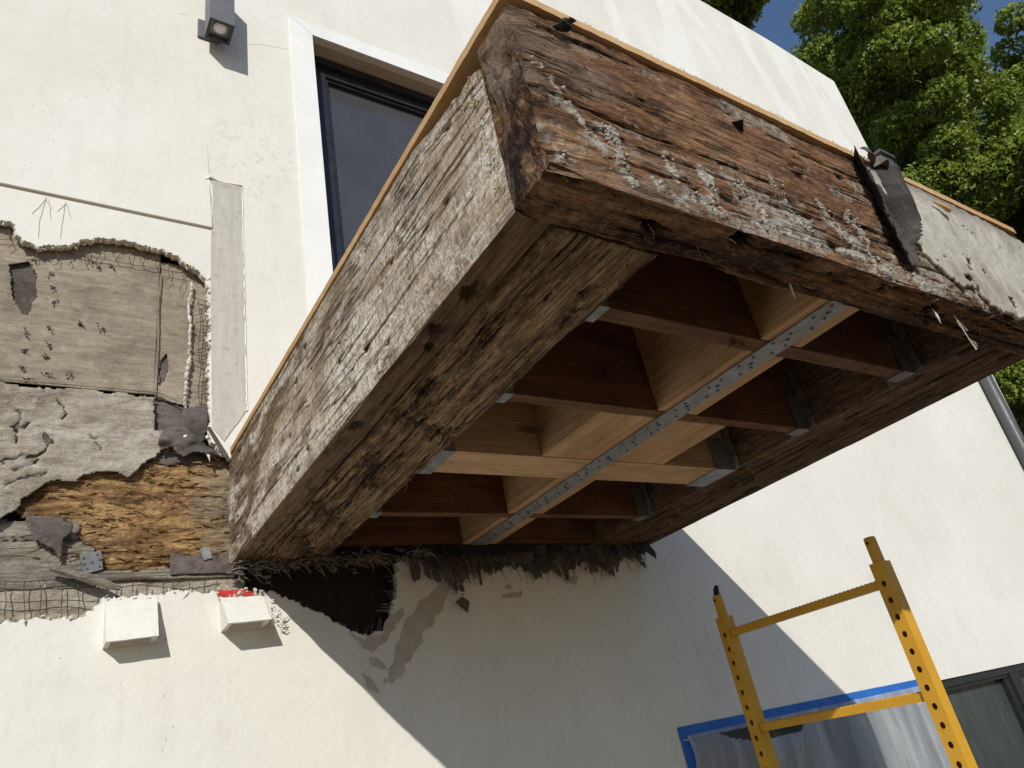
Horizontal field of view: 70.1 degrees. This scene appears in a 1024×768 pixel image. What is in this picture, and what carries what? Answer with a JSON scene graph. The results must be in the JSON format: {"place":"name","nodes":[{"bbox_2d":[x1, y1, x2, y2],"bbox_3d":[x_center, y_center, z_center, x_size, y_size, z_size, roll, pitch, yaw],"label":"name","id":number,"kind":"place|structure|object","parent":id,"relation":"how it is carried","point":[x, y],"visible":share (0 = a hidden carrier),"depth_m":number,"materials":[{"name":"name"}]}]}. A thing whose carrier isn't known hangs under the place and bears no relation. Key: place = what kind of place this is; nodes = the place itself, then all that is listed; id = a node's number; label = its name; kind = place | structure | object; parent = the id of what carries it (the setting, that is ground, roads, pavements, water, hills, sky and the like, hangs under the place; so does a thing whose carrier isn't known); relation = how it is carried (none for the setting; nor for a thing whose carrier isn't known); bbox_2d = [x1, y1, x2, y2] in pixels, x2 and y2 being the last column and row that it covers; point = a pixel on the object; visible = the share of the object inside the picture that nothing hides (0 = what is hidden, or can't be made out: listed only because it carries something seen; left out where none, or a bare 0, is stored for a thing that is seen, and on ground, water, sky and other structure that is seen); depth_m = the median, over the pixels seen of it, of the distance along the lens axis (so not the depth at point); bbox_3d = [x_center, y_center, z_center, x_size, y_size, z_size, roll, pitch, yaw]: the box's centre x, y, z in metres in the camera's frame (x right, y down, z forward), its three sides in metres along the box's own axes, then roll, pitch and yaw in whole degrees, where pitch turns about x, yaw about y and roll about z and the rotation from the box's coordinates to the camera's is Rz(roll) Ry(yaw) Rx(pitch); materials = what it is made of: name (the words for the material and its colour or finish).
{"place":"outdoors","nodes":[
{"label":"outdoors","id":0,"kind":"place"},
{"bbox_2d":[0,0,1023,767],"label":"house","id":1,"kind":"structure","parent":0,"point":[184,208],"depth_m":2.69,"materials":[{"name":"beige paint"}]},
{"bbox_2d":[102,597,158,648],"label":"stucco block","id":2,"kind":"structure","parent":1,"relation":"attached to","point":[132,621],"depth_m":1.95,"materials":[{"name":"paint"}]},
{"bbox_2d":[197,0,234,44],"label":"wall lamp","id":3,"kind":"object","parent":1,"relation":"attached to","point":[217,26],"visible":1,"depth_m":3.16,"materials":[{"name":"grey metal"}]},
{"bbox_2d":[218,590,271,631],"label":"stucco block","id":4,"kind":"structure","parent":1,"relation":"attached to","point":[245,610],"depth_m":2.11,"materials":[{"name":"paint"}]},
{"bbox_2d":[314,55,434,271],"bbox_3d":[-0.419,-0.678,3.518,1.110,2.172,0.090,7,-33,-33],"label":"window","id":5,"kind":"structure","parent":1,"relation":"in","point":[367,122],"depth_m":3.69,"materials":[{"name":"black glass"}]},
{"bbox_2d":[228,0,1023,566],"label":"balcony","id":6,"kind":"structure","parent":1,"relation":"attached to","point":[588,284],"depth_m":1.56,"materials":[{"name":"brown wood"}]},
{"bbox_2d":[677,680,951,767],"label":"plastic sheet","id":7,"kind":"object","parent":1,"relation":"attached to","point":[738,721],"visible":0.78,"depth_m":3.13,"materials":[{"name":"blue plastic"}]},
{"bbox_2d":[689,663,1023,767],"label":"window","id":8,"kind":"structure","parent":1,"relation":"in","point":[988,705],"depth_m":3.49,"materials":[{"name":"grey glass"}]},
{"bbox_2d":[866,148,1023,465],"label":"downspout","id":9,"kind":"object","parent":1,"relation":"attached to","point":[1003,412],"visible":0.34,"depth_m":5.78,"materials":[{"name":"grey metal"}]},
{"bbox_2d":[751,0,1023,191],"label":"sky","id":10,"kind":"structure","parent":0,"point":[774,25],"materials":[{"name":"blue"}]},
{"label":"ground","id":11,"kind":"structure","parent":0,"visible":0},
{"bbox_2d":[701,0,770,29],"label":"tree","id":12,"kind":"object","parent":11,"relation":"on","point":[744,12],"visible":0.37,"depth_m":11.12,"materials":[{"name":"green plant"}]},
{"bbox_2d":[713,536,977,767],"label":"scaffold frame","id":13,"kind":"object","parent":11,"relation":"on","point":[932,694],"visible":1,"depth_m":2.28,"materials":[{"name":"yellow paint"}]},
{"bbox_2d":[789,0,1023,435],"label":"tree","id":14,"kind":"object","parent":11,"relation":"on","point":[922,138],"visible":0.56,"depth_m":8.95,"materials":[{"name":"green plant"}]},
{"bbox_2d":[986,0,1023,98],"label":"tree","id":15,"kind":"object","parent":11,"relation":"on","point":[1013,64],"visible":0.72,"depth_m":11.22,"materials":[{"name":"green plant"}]}
]}

